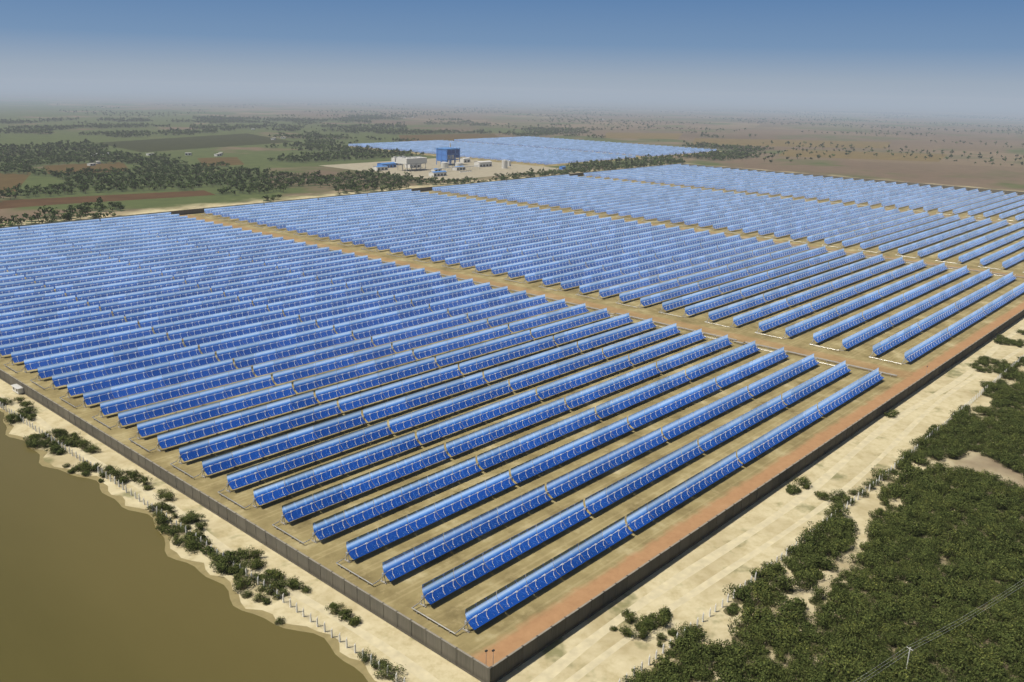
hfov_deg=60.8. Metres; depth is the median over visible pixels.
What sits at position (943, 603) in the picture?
shrub
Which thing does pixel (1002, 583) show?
shrub
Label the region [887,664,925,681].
shrub
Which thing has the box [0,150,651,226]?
farmland trees
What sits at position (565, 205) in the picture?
collector row
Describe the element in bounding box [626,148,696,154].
collector row
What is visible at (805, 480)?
shrub
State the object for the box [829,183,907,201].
collector row
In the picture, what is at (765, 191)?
collector row
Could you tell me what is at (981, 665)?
shrub
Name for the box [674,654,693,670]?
shrub
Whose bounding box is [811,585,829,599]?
shrub
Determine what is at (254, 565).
shrub
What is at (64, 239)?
collector row
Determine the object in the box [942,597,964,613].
shrub
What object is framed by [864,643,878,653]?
shrub
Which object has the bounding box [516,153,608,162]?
collector row
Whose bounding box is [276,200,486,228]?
collector row
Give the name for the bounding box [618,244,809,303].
collector row
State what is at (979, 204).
collector row
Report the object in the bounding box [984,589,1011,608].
shrub
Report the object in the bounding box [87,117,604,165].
farm buildings
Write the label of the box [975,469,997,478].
shrub
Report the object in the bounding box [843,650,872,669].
shrub
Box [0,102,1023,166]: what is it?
farmland trees
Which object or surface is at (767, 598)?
shrub
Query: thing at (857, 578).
shrub
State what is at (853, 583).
shrub
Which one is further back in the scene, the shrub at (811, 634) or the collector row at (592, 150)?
the collector row at (592, 150)
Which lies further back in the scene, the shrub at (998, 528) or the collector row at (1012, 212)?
the collector row at (1012, 212)
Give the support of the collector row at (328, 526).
on the field ground at (512, 629)
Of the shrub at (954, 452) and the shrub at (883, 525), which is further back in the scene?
the shrub at (954, 452)
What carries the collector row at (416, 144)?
on the field ground at (512, 162)
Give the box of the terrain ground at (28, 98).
[0,78,1023,681]
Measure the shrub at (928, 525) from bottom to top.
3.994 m
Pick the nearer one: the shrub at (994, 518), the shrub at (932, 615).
the shrub at (932, 615)
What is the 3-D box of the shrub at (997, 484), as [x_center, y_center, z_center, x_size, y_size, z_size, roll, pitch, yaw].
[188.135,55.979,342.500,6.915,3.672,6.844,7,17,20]
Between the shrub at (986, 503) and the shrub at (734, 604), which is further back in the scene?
the shrub at (986, 503)
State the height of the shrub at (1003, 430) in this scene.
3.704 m
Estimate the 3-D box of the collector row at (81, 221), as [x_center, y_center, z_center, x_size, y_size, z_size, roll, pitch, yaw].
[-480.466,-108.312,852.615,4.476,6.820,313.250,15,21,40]
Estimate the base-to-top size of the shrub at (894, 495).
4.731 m
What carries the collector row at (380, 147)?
on the field ground at (512, 162)
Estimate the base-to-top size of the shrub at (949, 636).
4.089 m
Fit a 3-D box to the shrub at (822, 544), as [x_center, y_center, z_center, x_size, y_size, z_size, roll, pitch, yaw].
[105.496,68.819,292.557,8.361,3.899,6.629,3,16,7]
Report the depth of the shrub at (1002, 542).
292.85 m
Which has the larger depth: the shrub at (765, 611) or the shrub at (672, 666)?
the shrub at (765, 611)
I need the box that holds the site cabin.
[11,384,23,393]
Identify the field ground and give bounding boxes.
[0,171,1023,666]
[341,141,721,166]
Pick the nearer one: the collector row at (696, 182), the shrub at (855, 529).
the shrub at (855, 529)
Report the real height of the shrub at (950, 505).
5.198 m
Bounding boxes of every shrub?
[0,397,13,405]
[3,414,19,422]
[5,413,21,424]
[13,397,24,402]
[17,406,28,412]
[19,400,34,406]
[23,406,37,413]
[23,433,40,441]
[25,413,35,420]
[25,436,43,447]
[26,441,36,447]
[29,440,46,449]
[40,432,50,438]
[44,445,61,453]
[47,428,63,435]
[49,440,57,445]
[56,436,67,443]
[57,448,67,453]
[65,434,85,445]
[70,461,90,473]
[73,438,85,446]
[76,439,92,448]
[81,470,90,475]
[84,444,100,452]
[88,463,101,471]
[107,468,126,477]
[114,476,127,483]
[127,471,144,480]
[136,475,152,484]
[142,484,153,489]
[145,503,158,510]
[152,509,165,517]
[153,488,172,499]
[154,514,172,525]
[155,523,168,530]
[156,501,166,508]
[158,491,174,500]
[159,525,173,534]
[164,505,175,512]
[166,529,179,535]
[169,533,181,544]
[170,522,184,530]
[174,532,199,546]
[175,523,191,532]
[179,510,195,522]
[179,518,192,523]
[183,535,201,545]
[184,539,204,553]
[185,528,204,538]
[190,510,205,521]
[195,521,204,529]
[199,545,216,554]
[202,537,212,543]
[207,549,221,560]
[209,560,229,573]
[216,554,237,569]
[219,550,237,558]
[228,563,241,573]
[229,554,243,565]
[232,572,243,580]
[232,574,256,592]
[234,560,248,567]
[234,565,248,575]
[238,545,259,559]
[239,591,253,598]
[242,576,253,584]
[246,557,265,569]
[248,547,264,557]
[250,571,261,579]
[251,591,269,601]
[255,585,265,592]
[256,574,277,586]
[262,568,278,577]
[263,581,278,594]
[263,597,269,603]
[271,569,286,578]
[274,577,285,588]
[275,616,285,624]
[278,587,289,597]
[283,575,305,588]
[301,585,311,592]
[324,602,346,613]
[337,608,352,620]
[347,615,360,625]
[357,649,376,662]
[370,657,386,667]
[373,661,406,681]
[619,623,637,636]
[621,608,631,615]
[621,611,637,622]
[622,673,645,681]
[631,666,660,681]
[633,620,645,629]
[634,613,657,629]
[634,623,651,638]
[640,616,658,629]
[645,666,659,676]
[649,611,671,627]
[651,675,667,681]
[652,654,675,670]
[652,665,681,681]
[656,608,672,619]
[656,631,666,638]
[658,606,670,616]
[661,660,683,675]
[663,671,683,681]
[663,672,687,681]
[664,644,687,660]
[668,627,678,636]
[668,634,690,650]
[674,631,690,643]
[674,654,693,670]
[675,621,697,638]
[678,625,705,646]
[678,651,694,663]
[680,663,703,681]
[680,674,688,680]
[684,641,723,664]
[685,641,701,655]
[686,650,706,664]
[689,624,707,639]
[690,666,713,681]
[693,657,719,680]
[705,638,729,658]
[711,670,745,681]
[713,646,737,661]
[714,651,754,677]
[717,661,749,681]
[722,583,753,603]
[723,638,745,652]
[724,641,753,661]
[725,606,737,614]
[727,612,753,629]
[728,627,754,642]
[729,602,737,608]
[731,658,744,669]
[738,603,766,622]
[741,661,759,675]
[742,601,753,608]
[742,640,763,657]
[743,588,775,607]
[745,622,766,639]
[745,661,783,681]
[746,631,769,643]
[746,641,765,651]
[746,671,776,681]
[747,654,781,675]
[748,579,760,590]
[749,565,779,579]
[749,656,770,671]
[750,579,778,598]
[750,621,779,639]
[752,610,784,634]
[756,605,776,620]
[758,593,774,604]
[758,645,770,655]
[758,654,770,663]
[761,559,786,576]
[766,625,790,647]
[766,658,784,668]
[766,669,783,681]
[767,571,788,585]
[768,581,783,590]
[768,638,780,646]
[771,590,787,600]
[771,604,805,622]
[771,665,787,677]
[772,597,804,616]
[772,633,804,652]
[772,643,790,655]
[772,647,787,661]
[773,615,790,626]
[775,572,800,590]
[778,554,797,563]
[779,621,805,643]
[779,664,809,681]
[781,557,803,568]
[781,618,798,627]
[785,542,812,556]
[785,597,808,610]
[786,483,799,493]
[786,488,795,493]
[786,657,805,667]
[787,562,807,574]
[788,648,815,665]
[790,552,813,570]
[790,568,819,590]
[790,639,813,660]
[792,475,811,485]
[793,547,811,557]
[793,570,806,578]
[793,608,813,623]
[793,665,811,680]
[794,634,812,646]
[796,531,823,546]
[796,622,826,645]
[798,569,817,584]
[799,554,828,570]
[799,628,821,641]
[800,526,830,544]
[800,540,819,552]
[800,621,816,629]
[803,669,826,681]
[804,670,838,681]
[805,564,826,579]
[807,519,828,532]
[807,661,834,681]
[808,596,821,604]
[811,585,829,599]
[811,643,824,653]
[812,610,837,625]
[813,613,835,629]
[813,649,846,671]
[814,600,832,613]
[815,539,840,552]
[815,547,825,556]
[816,491,833,501]
[817,559,830,568]
[818,552,838,571]
[818,638,836,648]
[820,640,847,660]
[821,533,835,542]
[821,601,850,625]
[822,525,846,538]
[822,542,846,560]
[823,517,839,526]
[823,651,862,681]
[824,506,845,518]
[824,592,848,607]
[826,583,844,593]
[826,622,846,637]
[827,537,852,550]
[828,575,845,586]
[828,643,852,657]
[829,489,845,496]
[829,501,850,514]
[829,631,848,648]
[830,496,842,501]
[830,516,854,531]
[830,674,848,681]
[831,514,857,528]
[831,588,849,598]
[833,536,856,550]
[835,653,867,673]
[836,568,854,580]
[836,675,870,681]
[837,583,852,589]
[838,533,855,541]
[838,622,850,632]
[839,598,854,605]
[839,620,870,639]
[840,494,855,503]
[841,530,858,539]
[841,618,877,636]
[841,633,876,658]
[841,659,877,681]
[842,518,858,531]
[842,600,871,622]
[842,667,859,680]
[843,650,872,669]
[845,569,862,582]
[845,578,863,588]
[847,552,871,565]
[847,591,867,605]
[849,565,861,571]
[850,586,861,595]
[850,608,884,631]
[850,635,869,649]
[852,574,876,588]
[852,653,876,666]
[853,485,868,496]
[853,570,876,581]
[853,589,874,604]
[854,599,866,606]
[855,608,882,627]
[857,550,889,564]
[857,630,882,645]
[858,603,877,613]
[858,667,883,681]
[859,539,873,550]
[860,600,881,611]
[861,480,876,488]
[862,555,884,568]
[862,567,873,573]
[863,578,884,597]
[864,518,893,531]
[864,524,884,541]
[864,537,891,553]
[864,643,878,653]
[866,477,882,485]
[866,650,892,665]
[867,656,898,680]
[868,508,887,518]
[868,540,882,548]
[869,591,882,600]
[870,467,894,480]
[870,674,886,681]
[871,600,890,612]
[872,533,889,545]
[872,602,906,623]
[872,643,892,656]
[872,659,897,674]
[873,563,896,580]
[873,565,897,584]
[874,668,893,681]
[875,485,899,498]
[875,636,889,646]
[876,581,896,591]
[876,591,893,599]
[876,621,899,634]
[877,492,892,500]
[877,543,899,554]
[879,483,902,494]
[879,529,895,539]
[880,496,890,504]
[880,593,904,608]
[880,631,894,644]
[881,508,909,520]
[881,549,898,561]
[881,625,914,647]
[883,535,903,547]
[884,412,897,417]
[884,519,902,527]
[884,563,900,576]
[885,503,897,510]
[885,544,906,559]
[885,616,911,632]
[887,655,908,669]
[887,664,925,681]
[887,665,918,681]
[888,484,912,496]
[888,513,911,526]
[888,630,907,644]
[890,583,911,596]
[891,525,909,535]
[891,534,907,544]
[892,476,909,485]
[892,581,910,590]
[893,470,910,482]
[894,461,904,468]
[894,504,912,511]
[894,643,928,666]
[895,654,922,676]
[896,455,915,467]
[896,506,917,521]
[896,548,920,564]
[896,636,920,650]
[897,569,912,580]
[897,594,909,600]
[897,603,919,621]
[898,449,918,459]
[898,491,918,504]
[899,590,932,608]
[899,609,936,634]
[900,463,922,477]
[900,522,925,536]
[900,542,919,553]
[902,504,920,514]
[902,625,922,636]
[903,464,920,472]
[903,533,918,545]
[903,583,926,597]
[903,594,931,611]
[905,572,924,586]
[906,481,923,489]
[906,489,918,497]
[906,518,926,529]
[907,552,929,563]
[908,473,933,483]
[909,436,929,446]
[909,500,935,514]
[909,564,931,575]
[910,454,931,465]
[911,604,931,614]
[911,648,935,669]
[912,509,929,518]
[912,544,941,557]
[912,664,937,681]
[913,538,932,547]
[913,639,931,649]
[914,467,926,475]
[915,444,928,450]
[915,536,931,545]
[915,611,953,635]
[915,628,943,652]
[916,545,940,563]
[917,517,927,522]
[917,522,931,533]
[918,482,946,493]
[918,646,936,661]
[919,574,941,586]
[920,663,938,675]
[921,510,936,522]
[921,561,938,571]
[921,569,945,583]
[922,541,940,553]
[922,581,945,595]
[922,600,937,608]
[923,473,939,482]
[923,577,952,596]
[924,448,933,455]
[924,450,945,459]
[924,480,949,494]
[924,610,942,624]
[925,426,941,435]
[925,522,941,533]
[925,535,938,544]
[925,594,949,606]
[925,642,940,657]
[926,461,945,470]
[926,526,946,540]
[926,676,950,681]
[927,466,942,472]
[927,513,949,525]
[927,558,941,566]
[928,606,949,618]
[928,629,945,641]
[929,658,966,681]
[931,636,965,653]
[932,478,946,484]
[932,642,956,662]
[933,537,954,552]
[934,460,951,470]
[934,621,954,635]
[935,435,948,441]
[935,509,952,522]
[936,425,949,434]
[936,499,959,510]
[936,574,971,590]
[936,580,965,599]
[936,600,960,618]
[936,654,948,665]
[938,485,952,495]
[938,493,954,502]
[938,543,955,554]
[938,564,959,578]
[939,521,952,532]
[939,527,966,542]
[939,617,964,638]
[940,466,964,479]
[940,472,954,481]
[940,539,970,559]
[940,588,975,608]
[940,630,962,650]
[942,447,958,457]
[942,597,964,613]
[943,442,970,454]
[943,562,964,573]
[943,606,965,620]
[944,509,965,522]
[946,449,961,457]
[946,556,959,563]
[946,648,974,673]
[947,579,969,593]
[949,413,969,423]
[949,487,962,493]
[949,615,969,626]
[950,477,972,489]
[950,491,976,501]
[951,519,969,526]
[952,446,965,455]
[953,465,967,471]
[953,584,972,599]
[954,603,976,617]
[955,409,974,419]
[955,500,975,511]
[955,541,971,550]
[955,566,980,580]
[955,605,985,623]
[955,632,992,657]
[955,676,975,681]
[956,490,979,504]
[956,522,975,535]
[956,581,990,602]
[956,648,971,659]
[957,503,974,515]
[957,536,979,550]
[958,675,973,681]
[960,466,974,475]
[960,560,986,572]
[961,653,998,675]
[962,443,976,450]
[963,425,985,435]
[963,514,979,521]
[963,611,1001,639]
[964,565,985,578]
[964,664,995,681]
[965,539,985,550]
[965,581,982,591]
[967,576,985,587]
[968,415,981,422]
[968,487,987,501]
[968,649,1008,668]
[969,550,985,562]
[969,587,990,599]
[969,653,992,665]
[971,537,998,553]
[971,610,991,622]
[971,631,987,642]
[972,471,985,477]
[972,480,990,487]
[972,600,983,606]
[973,531,984,537]
[974,445,982,450]
[974,499,992,509]
[974,517,990,529]
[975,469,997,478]
[975,546,995,559]
[976,510,998,521]
[976,660,999,674]
[977,408,990,414]
[977,418,995,427]
[977,553,1010,575]
[977,592,1000,603]
[978,356,989,360]
[978,484,993,493]
[979,379,999,388]
[979,449,992,455]
[979,540,1007,557]
[980,439,988,444]
[980,524,1000,540]
[980,573,993,580]
[980,582,998,593]
[981,504,1001,513]
[982,381,997,387]
[982,443,995,449]
[982,580,1001,593]
[983,478,999,487]
[983,559,1005,570]
[983,566,996,576]
[983,602,1008,620]
[983,626,1009,644]
[984,477,999,485]
[984,506,998,516]
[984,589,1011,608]
[985,415,1000,421]
[985,522,1009,536]
[985,618,1009,635]
[985,647,1003,666]
[986,449,1001,458]
[986,473,1001,480]
[986,514,1006,527]
[987,509,1019,528]
[987,667,1013,681]
[988,385,1001,391]
[988,599,1013,610]
[989,400,1004,406]
[989,405,1002,411]
[989,495,1010,510]
[989,529,1017,543]
[990,441,1011,451]
[991,393,1009,400]
[991,398,1008,406]
[991,605,1021,627]
[992,586,1005,596]
[993,382,1014,389]
[993,454,1014,465]
[993,492,1005,499]
[993,537,1020,552]
[993,547,1016,563]
[994,646,1018,662]
[995,619,1021,633]
[996,358,1007,363]
[996,378,1008,383]
[996,584,1021,598]
[997,498,1015,509]
[997,581,1011,588]
[997,628,1023,655]
[997,643,1016,654]
[998,386,1015,391]
[998,399,1017,407]
[998,426,1010,434]
[998,477,1020,488]
[998,566,1022,584]
[998,569,1023,582]
[998,626,1023,645]
[998,636,1021,649]
[999,364,1018,372]
[999,371,1008,377]
[999,676,1018,681]
[1000,457,1018,467]
[1000,561,1023,575]
[1001,603,1021,613]
[1002,550,1021,560]
[1003,484,1023,500]
[1003,649,1023,665]
[1004,532,1018,540]
[1004,539,1023,554]
[1004,644,1023,659]
[1005,372,1019,380]
[1005,425,1023,434]
[1005,509,1021,516]
[1005,514,1017,524]
[1006,495,1023,507]
[1006,528,1021,538]
[1006,590,1023,602]
[1006,596,1021,604]
[1007,583,1023,594]
[1007,603,1023,620]
[1007,662,1022,675]
[1008,556,1023,573]
[1008,599,1023,609]
[1009,380,1023,388]
[1009,396,1022,401]
[1009,487,1023,501]
[1009,505,1023,514]
[1009,522,1023,532]
[1009,567,1023,588]
[1010,371,1023,380]
[1011,368,1023,373]
[1011,462,1023,472]
[1011,676,1023,681]
[1012,552,1023,568]
[1012,614,1023,625]
[1013,518,1023,532]
[1015,621,1023,641]
[1015,664,1023,678]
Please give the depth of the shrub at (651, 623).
248.42 m
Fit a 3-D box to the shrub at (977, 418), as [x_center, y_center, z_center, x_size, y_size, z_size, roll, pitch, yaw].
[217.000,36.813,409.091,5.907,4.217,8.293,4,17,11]
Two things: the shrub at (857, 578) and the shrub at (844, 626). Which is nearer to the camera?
the shrub at (844, 626)
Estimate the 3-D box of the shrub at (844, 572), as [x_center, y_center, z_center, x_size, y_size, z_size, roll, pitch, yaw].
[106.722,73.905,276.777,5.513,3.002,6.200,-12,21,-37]
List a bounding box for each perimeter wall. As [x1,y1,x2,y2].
[0,163,1023,681]
[490,309,1023,681]
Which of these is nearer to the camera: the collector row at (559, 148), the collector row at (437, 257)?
the collector row at (437, 257)
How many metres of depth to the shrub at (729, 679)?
226.90 m
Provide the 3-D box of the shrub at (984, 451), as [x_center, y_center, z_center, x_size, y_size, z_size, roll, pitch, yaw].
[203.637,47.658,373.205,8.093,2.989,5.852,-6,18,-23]
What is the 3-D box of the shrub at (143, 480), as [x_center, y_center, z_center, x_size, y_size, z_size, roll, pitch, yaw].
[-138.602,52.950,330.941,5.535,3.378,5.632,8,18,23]
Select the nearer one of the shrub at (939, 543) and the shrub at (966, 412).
the shrub at (939, 543)
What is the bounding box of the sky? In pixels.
[0,0,1023,97]
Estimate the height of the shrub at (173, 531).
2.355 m
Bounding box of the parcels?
[0,132,947,208]
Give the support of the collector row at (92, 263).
on the field ground at (512, 629)
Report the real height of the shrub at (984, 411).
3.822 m
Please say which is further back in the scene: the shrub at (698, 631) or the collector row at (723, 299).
the collector row at (723, 299)
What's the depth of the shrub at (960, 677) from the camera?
227.61 m
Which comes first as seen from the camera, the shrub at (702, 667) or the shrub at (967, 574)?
the shrub at (702, 667)
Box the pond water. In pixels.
[0,411,367,681]
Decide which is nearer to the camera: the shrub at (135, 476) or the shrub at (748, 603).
the shrub at (748, 603)
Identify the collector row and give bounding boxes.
[0,212,170,230]
[0,214,178,234]
[0,216,187,237]
[0,218,195,242]
[0,219,204,243]
[0,221,213,249]
[0,223,222,250]
[0,225,232,257]
[0,228,241,259]
[0,230,251,263]
[0,232,261,269]
[0,234,272,273]
[0,237,283,279]
[0,239,294,282]
[0,242,305,290]
[0,244,317,293]
[0,247,329,299]
[0,249,342,306]
[0,252,354,313]
[0,255,367,320]
[0,258,381,327]
[0,261,396,335]
[0,264,411,344]
[0,268,425,357]
[11,271,441,364]
[24,275,457,372]
[37,278,474,380]
[52,282,491,388]
[67,286,510,397]
[83,290,529,407]
[100,294,547,417]
[118,299,567,428]
[137,303,587,439]
[157,308,609,451]
[178,313,631,463]
[201,318,655,477]
[204,189,410,213]
[212,191,419,216]
[221,192,429,218]
[226,323,679,492]
[229,193,437,219]
[238,194,446,221]
[247,195,456,223]
[252,329,705,507]
[257,197,465,225]
[266,198,475,226]
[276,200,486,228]
[281,334,732,524]
[286,201,495,230]
[296,202,506,234]
[306,204,517,236]
[311,341,759,542]
[318,205,528,237]
[329,207,539,241]
[340,208,550,243]
[344,347,788,562]
[348,140,440,145]
[352,210,562,246]
[353,140,447,145]
[358,141,450,146]
[362,141,457,147]
[364,212,574,247]
[369,141,462,147]
[372,142,463,147]
[376,213,586,251]
[377,142,471,149]
[380,354,818,583]
[382,143,469,148]
[387,143,481,149]
[389,215,598,254]
[393,143,487,148]
[398,144,490,150]
[402,217,611,256]
[403,144,497,150]
[408,145,497,151]
[414,145,508,151]
[416,218,625,259]
[419,145,513,153]
[419,360,850,607]
[425,146,518,152]
[430,146,524,154]
[430,220,638,262]
[432,174,568,191]
[441,175,577,192]
[445,222,651,264]
[450,176,586,192]
[454,136,530,140]
[458,177,595,195]
[459,136,534,140]
[459,224,665,269]
[460,147,535,152]
[460,148,539,152]
[460,148,547,154]
[460,149,550,156]
[462,147,529,150]
[462,368,883,632]
[463,137,534,141]
[465,149,558,157]
[468,137,544,141]
[468,178,603,195]
[471,150,561,158]
[473,137,548,142]
[475,226,679,272]
[477,150,570,157]
[477,179,612,197]
[478,138,550,142]
[483,138,558,142]
[483,150,576,159]
[486,180,622,199]
[488,138,563,143]
[490,151,583,159]
[490,228,695,275]
[493,139,565,143]
[496,151,589,159]
[496,181,631,200]
[498,139,573,144]
[503,139,578,144]
[503,152,595,160]
[506,182,640,201]
[507,230,710,279]
[509,140,581,145]
[510,152,601,160]
[514,140,588,145]
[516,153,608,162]
[516,183,650,203]
[519,140,594,146]
[522,154,614,163]
[524,232,725,281]
[525,141,599,146]
[527,184,660,203]
[530,141,604,146]
[530,154,621,162]
[536,142,605,147]
[536,155,628,164]
[538,185,670,206]
[541,142,615,147]
[541,234,742,286]
[543,155,635,165]
[547,142,620,148]
[548,186,680,206]
[552,143,624,148]
[558,143,631,149]
[559,187,690,209]
[559,236,758,290]
[564,144,632,149]
[570,144,643,150]
[570,188,701,210]
[576,144,648,150]
[578,239,774,294]
[582,145,653,150]
[582,189,712,212]
[584,164,680,176]
[588,145,660,151]
[592,164,688,176]
[594,145,666,152]
[594,190,722,212]
[597,241,792,298]
[600,146,672,152]
[601,165,697,177]
[605,191,733,215]
[606,146,678,152]
[609,166,704,178]
[613,147,684,153]
[618,166,713,179]
[618,192,744,217]
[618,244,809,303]
[619,147,690,154]
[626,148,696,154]
[627,167,722,179]
[630,193,756,218]
[632,148,703,155]
[636,168,730,181]
[639,148,709,156]
[639,246,827,307]
[643,195,768,220]
[645,169,738,182]
[646,149,715,156]
[654,169,747,183]
[656,196,780,222]
[661,248,845,312]
[664,170,756,183]
[670,197,792,222]
[674,171,765,184]
[683,172,774,186]
[683,251,865,317]
[684,198,804,226]
[694,172,783,186]
[698,200,818,226]
[704,173,793,188]
[706,254,885,322]
[712,201,830,228]
[714,174,802,190]
[724,175,812,191]
[727,202,843,230]
[732,256,905,327]
[736,176,822,191]
[742,204,857,234]
[747,176,832,192]
[756,259,926,332]
[757,205,870,235]
[758,177,842,193]
[769,178,853,195]
[773,207,885,238]
[781,179,864,196]
[784,262,947,338]
[790,208,899,239]
[792,180,874,198]
[804,181,885,198]
[807,210,914,241]
[811,265,969,344]
[816,182,896,199]
[823,211,928,244]
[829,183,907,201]
[840,213,944,247]
[840,268,992,350]
[841,184,919,202]
[855,185,930,203]
[859,214,960,250]
[868,186,942,205]
[870,272,1015,357]
[877,216,975,252]
[881,187,954,206]
[895,188,966,208]
[897,218,991,255]
[901,283,1023,363]
[908,189,978,210]
[917,219,1008,256]
[922,190,990,211]
[937,191,1003,213]
[937,221,1023,260]
[952,192,1016,213]
[957,230,1023,263]
[966,195,1023,216]
[979,240,1023,265]
[983,200,1023,216]
[999,206,1023,218]
[1000,252,1023,269]
[1014,213,1023,221]
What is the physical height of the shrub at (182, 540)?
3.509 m
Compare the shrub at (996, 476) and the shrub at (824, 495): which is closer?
the shrub at (824, 495)
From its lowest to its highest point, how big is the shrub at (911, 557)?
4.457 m
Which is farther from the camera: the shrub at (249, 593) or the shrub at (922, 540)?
the shrub at (922, 540)
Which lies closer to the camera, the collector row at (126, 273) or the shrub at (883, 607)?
the shrub at (883, 607)
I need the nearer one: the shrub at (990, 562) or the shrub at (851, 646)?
the shrub at (851, 646)
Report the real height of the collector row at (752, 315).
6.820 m
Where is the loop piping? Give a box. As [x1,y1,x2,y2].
[0,177,1023,633]
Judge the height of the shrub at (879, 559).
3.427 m
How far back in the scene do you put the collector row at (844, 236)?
968.86 m
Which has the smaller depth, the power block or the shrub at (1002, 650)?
the shrub at (1002, 650)
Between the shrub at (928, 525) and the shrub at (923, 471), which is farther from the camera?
the shrub at (923, 471)
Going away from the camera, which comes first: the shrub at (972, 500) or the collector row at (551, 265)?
the shrub at (972, 500)
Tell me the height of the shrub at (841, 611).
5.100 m
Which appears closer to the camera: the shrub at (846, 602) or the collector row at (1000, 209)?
the shrub at (846, 602)
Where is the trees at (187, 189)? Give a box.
[0,117,773,225]
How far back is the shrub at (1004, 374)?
475.46 m
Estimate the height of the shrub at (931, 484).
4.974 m
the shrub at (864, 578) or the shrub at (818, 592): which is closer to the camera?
the shrub at (818, 592)
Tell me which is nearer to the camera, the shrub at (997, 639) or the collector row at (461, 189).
the shrub at (997, 639)
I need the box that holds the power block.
[319,143,569,180]
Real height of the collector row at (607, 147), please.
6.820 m
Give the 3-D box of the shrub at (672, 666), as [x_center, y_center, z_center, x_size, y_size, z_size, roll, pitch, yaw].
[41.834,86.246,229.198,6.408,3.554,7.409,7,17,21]
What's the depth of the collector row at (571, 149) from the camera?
2181.19 m
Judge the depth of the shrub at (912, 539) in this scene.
297.47 m
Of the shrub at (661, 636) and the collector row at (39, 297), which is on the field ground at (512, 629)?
the collector row at (39, 297)
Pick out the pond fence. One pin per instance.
(289, 602)
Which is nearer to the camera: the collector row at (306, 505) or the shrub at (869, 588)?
the shrub at (869, 588)
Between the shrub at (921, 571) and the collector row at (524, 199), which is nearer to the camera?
the shrub at (921, 571)
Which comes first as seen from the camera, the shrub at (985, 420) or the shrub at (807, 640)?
the shrub at (807, 640)
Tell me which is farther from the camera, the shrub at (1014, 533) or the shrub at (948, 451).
the shrub at (948, 451)
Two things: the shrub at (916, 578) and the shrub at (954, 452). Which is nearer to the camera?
the shrub at (916, 578)
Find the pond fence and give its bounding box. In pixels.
[0,402,404,681]
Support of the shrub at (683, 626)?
on the scrub floor at (657, 638)
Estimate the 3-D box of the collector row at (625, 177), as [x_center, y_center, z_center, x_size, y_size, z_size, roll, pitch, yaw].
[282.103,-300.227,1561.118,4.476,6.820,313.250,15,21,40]
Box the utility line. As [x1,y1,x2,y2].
[853,583,1021,681]
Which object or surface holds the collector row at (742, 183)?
on the field ground at (512, 629)
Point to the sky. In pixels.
(935, 48)
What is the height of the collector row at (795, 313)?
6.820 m
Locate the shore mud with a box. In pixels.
[0,409,376,681]
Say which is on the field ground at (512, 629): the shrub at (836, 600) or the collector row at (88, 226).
the collector row at (88, 226)
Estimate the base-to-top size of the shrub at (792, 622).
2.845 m
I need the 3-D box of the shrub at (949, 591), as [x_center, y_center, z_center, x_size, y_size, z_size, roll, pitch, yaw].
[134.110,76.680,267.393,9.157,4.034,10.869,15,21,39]
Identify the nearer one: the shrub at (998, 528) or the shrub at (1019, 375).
the shrub at (998, 528)
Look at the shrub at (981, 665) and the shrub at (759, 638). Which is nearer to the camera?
the shrub at (981, 665)
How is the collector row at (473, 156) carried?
on the field ground at (512, 162)
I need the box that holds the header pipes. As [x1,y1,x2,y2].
[196,193,1023,376]
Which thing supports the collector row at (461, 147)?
on the field ground at (512, 162)
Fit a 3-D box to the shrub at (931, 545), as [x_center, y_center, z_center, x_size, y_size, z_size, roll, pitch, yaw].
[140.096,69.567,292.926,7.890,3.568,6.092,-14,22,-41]
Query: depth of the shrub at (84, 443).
361.16 m
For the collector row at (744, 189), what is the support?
on the field ground at (512, 629)
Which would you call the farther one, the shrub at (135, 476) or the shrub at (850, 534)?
the shrub at (135, 476)
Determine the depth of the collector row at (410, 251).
861.77 m
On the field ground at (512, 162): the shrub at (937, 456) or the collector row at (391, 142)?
the collector row at (391, 142)
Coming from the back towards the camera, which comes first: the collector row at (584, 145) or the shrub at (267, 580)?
the collector row at (584, 145)
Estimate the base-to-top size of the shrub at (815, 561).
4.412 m
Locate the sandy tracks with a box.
[0,326,1023,681]
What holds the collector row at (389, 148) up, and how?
on the field ground at (512, 162)
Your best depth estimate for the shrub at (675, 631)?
246.31 m
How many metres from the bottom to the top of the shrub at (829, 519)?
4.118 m
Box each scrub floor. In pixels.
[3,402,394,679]
[609,332,1023,657]
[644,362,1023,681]

